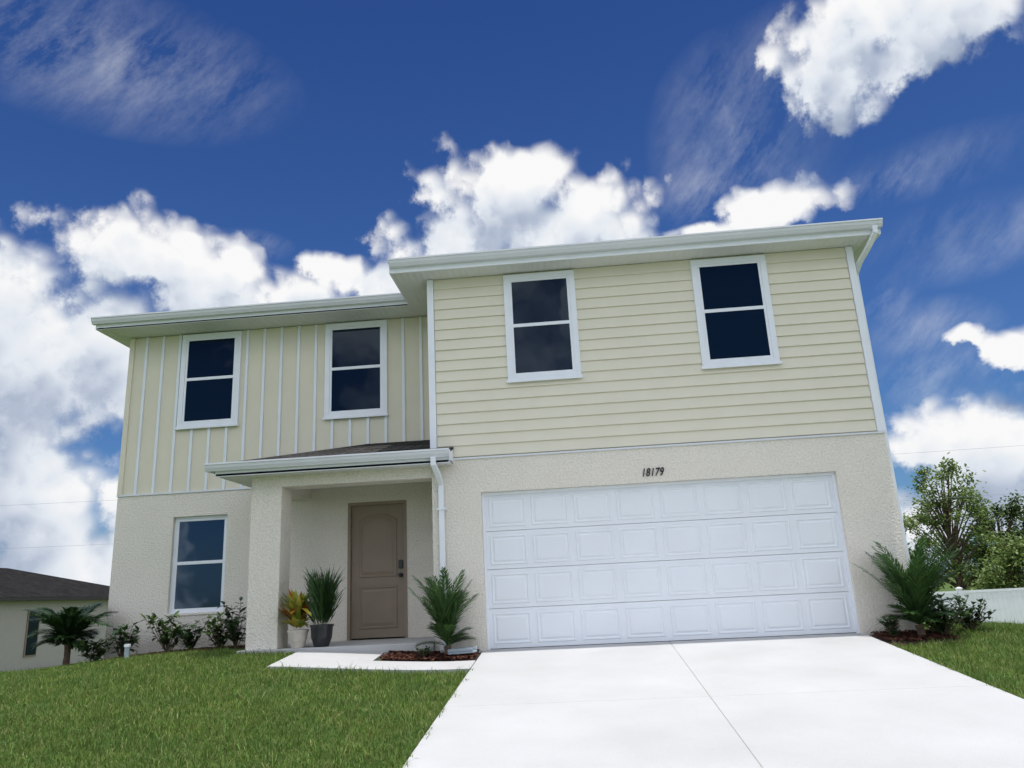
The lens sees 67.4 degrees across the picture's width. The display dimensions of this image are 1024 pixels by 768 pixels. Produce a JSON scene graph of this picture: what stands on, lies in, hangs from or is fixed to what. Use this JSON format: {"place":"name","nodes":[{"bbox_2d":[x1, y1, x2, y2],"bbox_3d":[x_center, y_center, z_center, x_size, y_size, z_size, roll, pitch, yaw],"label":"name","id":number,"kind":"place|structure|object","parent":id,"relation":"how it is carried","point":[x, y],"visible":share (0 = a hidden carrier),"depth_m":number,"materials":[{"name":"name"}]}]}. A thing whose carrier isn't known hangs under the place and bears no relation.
{"place":"outdoors","nodes":[
{"label":"outdoors","id":0,"kind":"place"},
{"bbox_2d":[267,650,475,673],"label":"walkway","id":1,"kind":"structure","parent":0,"point":[315,659],"depth_m":9.48,"materials":[{"name":"concrete"}]},
{"bbox_2d":[0,575,1023,767],"bbox_3d":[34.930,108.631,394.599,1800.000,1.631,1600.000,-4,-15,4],"label":"ground","id":2,"kind":"structure","parent":0,"point":[947,586],"depth_m":7.47,"materials":[{"name":"green plant"}]},
{"bbox_2d":[0,568,109,671],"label":"neighbour house","id":3,"kind":"structure","parent":2,"relation":"on","point":[20,591],"depth_m":36.98,"materials":[{"name":"paint"}]},
{"bbox_2d":[23,610,40,656],"bbox_3d":[-22.495,11.676,35.988,0.080,2.100,0.840,-4,-15,4],"label":"window","id":4,"kind":"structure","parent":3,"relation":"in","point":[28,651],"depth_m":35.85,"materials":[{"name":"black glass"}]},
{"bbox_2d":[124,644,130,657],"bbox_3d":[-5.561,3.888,11.086,0.088,0.250,0.090,-4,-15,4],"label":"pipe stub","id":5,"kind":"object","parent":2,"relation":"on","point":[127,650],"visible":0.83,"depth_m":11.07,"materials":[{"name":"white plastic"}]},
{"bbox_2d":[42,645,244,669],"bbox_3d":[-5.389,4.188,11.717,3.450,0.281,0.749,-4,-15,4],"label":"mulch bed","id":6,"kind":"object","parent":2,"relation":"on","point":[211,648],"visible":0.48,"depth_m":11.51,"materials":[{"name":"wood"}]},
{"bbox_2d":[23,602,116,665],"bbox_3d":[-6.846,3.900,11.848,1.377,1.024,1.334,5,-17,-25],"label":"garden palm","id":7,"kind":"object","parent":6,"relation":"on","point":[70,625],"visible":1,"depth_m":11.74,"materials":[{"name":"green plant"}]},
{"bbox_2d":[74,634,116,661],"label":"garden shrub","id":8,"kind":"object","parent":6,"relation":"on","point":[98,650],"visible":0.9,"depth_m":11.67,"materials":[{"name":"green plant"}]},
{"bbox_2d":[104,622,143,656],"bbox_3d":[-5.947,3.929,11.732,0.596,0.552,0.655,5,-17,-27],"label":"garden shrub","id":9,"kind":"object","parent":6,"relation":"on","point":[120,632],"visible":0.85,"depth_m":11.66,"materials":[{"name":"green plant"}]},
{"bbox_2d":[140,611,188,651],"bbox_3d":[-5.222,3.778,11.668,0.748,0.643,0.891,-4,-15,4],"label":"garden shrub","id":10,"kind":"object","parent":6,"relation":"on","point":[166,639],"visible":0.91,"depth_m":11.63,"materials":[{"name":"green plant"}]},
{"bbox_2d":[170,618,209,649],"bbox_3d":[-4.866,3.782,11.566,0.575,0.522,0.611,8,-19,-33],"label":"garden shrub","id":11,"kind":"object","parent":6,"relation":"on","point":[189,643],"visible":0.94,"depth_m":11.55,"materials":[{"name":"green plant"}]},
{"bbox_2d":[198,612,243,648],"bbox_3d":[-4.360,3.739,11.627,0.731,0.573,0.809,6,-18,-28],"label":"garden shrub","id":12,"kind":"object","parent":6,"relation":"on","point":[218,641],"visible":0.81,"depth_m":11.48,"materials":[{"name":"green plant"}]},
{"bbox_2d":[217,596,246,649],"bbox_3d":[-4.033,3.519,11.278,0.580,0.770,0.522,-4,-15,4],"label":"garden shrub","id":13,"kind":"object","parent":6,"relation":"on","point":[233,637],"visible":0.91,"depth_m":11.20,"materials":[{"name":"green plant"}]},
{"bbox_2d":[379,649,480,661],"bbox_3d":[-1.061,3.534,9.958,1.279,0.171,0.697,-4,-15,4],"label":"mulch bed","id":14,"kind":"object","parent":2,"relation":"on","point":[414,656],"visible":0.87,"depth_m":9.79,"materials":[{"name":"wood"}]},
{"bbox_2d":[416,645,432,657],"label":"edging plant","id":15,"kind":"object","parent":14,"relation":"on","point":[423,652],"visible":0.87,"depth_m":9.85,"materials":[{"name":"green plant"}]},
{"bbox_2d":[407,567,477,655],"bbox_3d":[-0.899,3.023,10.126,0.934,1.177,0.939,5,-17,-26],"label":"garden palm","id":16,"kind":"object","parent":14,"relation":"on","point":[445,609],"visible":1,"depth_m":10.02,"materials":[{"name":"green plant"}]},
{"bbox_2d":[448,646,476,654],"bbox_3d":[-0.645,3.475,9.999,0.340,0.070,0.200,-10,-17,14],"label":"splash block","id":17,"kind":"object","parent":14,"relation":"on","point":[464,650],"depth_m":9.92,"materials":[{"name":"white concrete"}]},
{"bbox_2d":[91,218,917,658],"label":"two storey house","id":18,"kind":"structure","parent":2,"relation":"on","point":[663,438],"depth_m":11.10,"materials":[{"name":"paint"}]},
{"bbox_2d":[165,514,227,616],"bbox_3d":[-5.085,2.933,12.467,0.961,1.569,0.120,-4,-15,4],"label":"window","id":19,"kind":"structure","parent":18,"relation":"in","point":[199,550],"depth_m":12.49,"materials":[{"name":"glass"}]},
{"bbox_2d":[175,331,242,429],"bbox_3d":[-5.211,-0.072,13.237,1.108,1.705,0.070,-4,-15,4],"label":"window","id":20,"kind":"structure","parent":18,"relation":"in","point":[210,370],"depth_m":13.23,"materials":[{"name":"black glass"}]},
{"bbox_2d":[276,587,324,647],"bbox_3d":[-2.966,3.215,10.647,0.791,0.838,0.855,-4,-15,4],"label":"potted croton","id":21,"kind":"object","parent":18,"relation":"on","point":[296,605],"visible":0.97,"depth_m":10.52,"materials":[{"name":"yellow plant"}]},
{"bbox_2d":[298,566,343,646],"bbox_3d":[-2.635,3.035,10.693,0.694,1.177,0.669,-4,-15,4],"label":"potted tall plant","id":22,"kind":"object","parent":18,"relation":"on","point":[321,610],"visible":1,"depth_m":10.58,"materials":[{"name":"green plant"}]},
{"bbox_2d":[322,319,387,419],"bbox_3d":[-2.653,-0.252,13.051,1.119,1.705,0.070,-4,-15,4],"label":"window","id":23,"kind":"structure","parent":18,"relation":"in","point":[356,353],"depth_m":13.04,"materials":[{"name":"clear glass"}]},
{"bbox_2d":[351,504,404,638],"bbox_3d":[-2.130,2.949,12.181,0.860,2.050,0.140,-4,-15,4],"label":"front door","id":24,"kind":"structure","parent":18,"relation":"in","point":[377,581],"depth_m":12.18,"materials":[{"name":"brown wood"}]},
{"bbox_2d":[503,270,582,382],"bbox_3d":[0.436,-0.863,11.376,1.111,1.695,0.070,-4,-15,4],"label":"window","id":25,"kind":"structure","parent":18,"relation":"in","point":[541,323],"depth_m":11.37,"materials":[{"name":"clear glass"}]},
{"bbox_2d":[485,475,855,648],"bbox_3d":[2.051,2.414,10.481,4.876,2.123,0.072,-4,-15,4],"label":"garage door","id":26,"kind":"structure","parent":18,"relation":"in","point":[762,557],"depth_m":10.44,"materials":[{"name":"paint"}]},
{"bbox_2d":[690,254,781,368],"bbox_3d":[3.233,-1.059,11.173,1.129,1.695,0.070,-4,-15,4],"label":"window","id":27,"kind":"structure","parent":18,"relation":"in","point":[735,317],"depth_m":11.17,"materials":[{"name":"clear glass"}]},
{"bbox_2d":[870,629,963,645],"bbox_3d":[4.970,3.125,9.499,0.871,0.144,0.754,-4,-15,4],"label":"mulch bed","id":28,"kind":"object","parent":2,"relation":"on","point":[909,636],"visible":0.81,"depth_m":9.32,"materials":[{"name":"wood"}]},
{"bbox_2d":[876,615,902,636],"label":"shrub","id":29,"kind":"object","parent":28,"relation":"on","point":[893,629],"visible":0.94,"depth_m":9.48,"materials":[{"name":"green plant"}]},
{"bbox_2d":[852,536,964,635],"bbox_3d":[5.045,2.542,9.560,1.029,1.257,1.308,7,-18,-31],"label":"garden palm","id":30,"kind":"object","parent":28,"relation":"on","point":[911,585],"visible":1,"depth_m":9.46,"materials":[{"name":"green plant"}]},
{"bbox_2d":[899,593,970,634],"bbox_3d":[5.263,2.889,9.583,0.889,0.541,0.678,-16,-20,40],"label":"shrub","id":31,"kind":"object","parent":28,"relation":"on","point":[945,626],"visible":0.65,"depth_m":9.47,"materials":[{"name":"green plant"}]},
{"bbox_2d":[903,452,1006,590],"bbox_3d":[21.816,7.538,38.368,5.298,8.072,4.906,-15,-19,37],"label":"tree","id":32,"kind":"object","parent":2,"relation":"on","point":[945,504],"visible":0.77,"depth_m":38.10,"materials":[{"name":"green plant"}]},
{"bbox_2d":[892,618,1023,698],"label":"lawn grass","id":33,"kind":"structure","parent":2,"relation":"on","point":[996,629],"depth_m":8.39,"materials":[{"name":"green plant"}]},
{"bbox_2d":[939,597,1000,629],"bbox_3d":[5.810,2.943,9.825,0.851,0.455,0.512,-4,-15,4],"label":"shrub","id":34,"kind":"object","parent":2,"relation":"on","point":[969,621],"visible":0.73,"depth_m":9.76,"materials":[{"name":"green plant"}]},
{"bbox_2d":[929,587,1023,623],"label":"vinyl fence","id":35,"kind":"object","parent":2,"relation":"on","point":[1009,602],"visible":0.27,"depth_m":24.53,"materials":[{"name":"white plastic"}]},
{"bbox_2d":[955,528,1023,590],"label":"tree","id":36,"kind":"object","parent":2,"relation":"on","point":[994,582],"visible":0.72,"depth_m":34.51,"materials":[{"name":"green plant"}]},
{"bbox_2d":[959,489,1023,588],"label":"tree","id":37,"kind":"object","parent":2,"relation":"on","point":[1012,512],"visible":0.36,"depth_m":38.85,"materials":[{"name":"green plant"}]},
{"bbox_2d":[991,499,1023,580],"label":"tree","id":38,"kind":"object","parent":2,"relation":"on","point":[1020,526],"visible":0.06,"depth_m":40.44,"materials":[{"name":"green plant"}]},
{"bbox_2d":[0,0,1023,585],"label":"sky","id":39,"kind":"structure","parent":0,"point":[156,155],"materials":[{"name":"blue"}]},
{"bbox_2d":[7,493,1018,548],"bbox_3d":[4.650,5.887,35.176,96.000,0.510,0.009,-4,-15,4],"label":"overhead cable","id":40,"kind":"object","parent":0,"point":[905,500],"visible":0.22,"depth_m":34.18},
{"bbox_2d":[3,445,1023,505],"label":"overhead cable","id":41,"kind":"object","parent":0,"point":[903,453],"visible":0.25,"depth_m":34.71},
{"bbox_2d":[403,633,1023,767],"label":"driveway","id":42,"kind":"structure","parent":0,"point":[851,700],"depth_m":6.54,"materials":[{"name":"concrete"}]}
]}

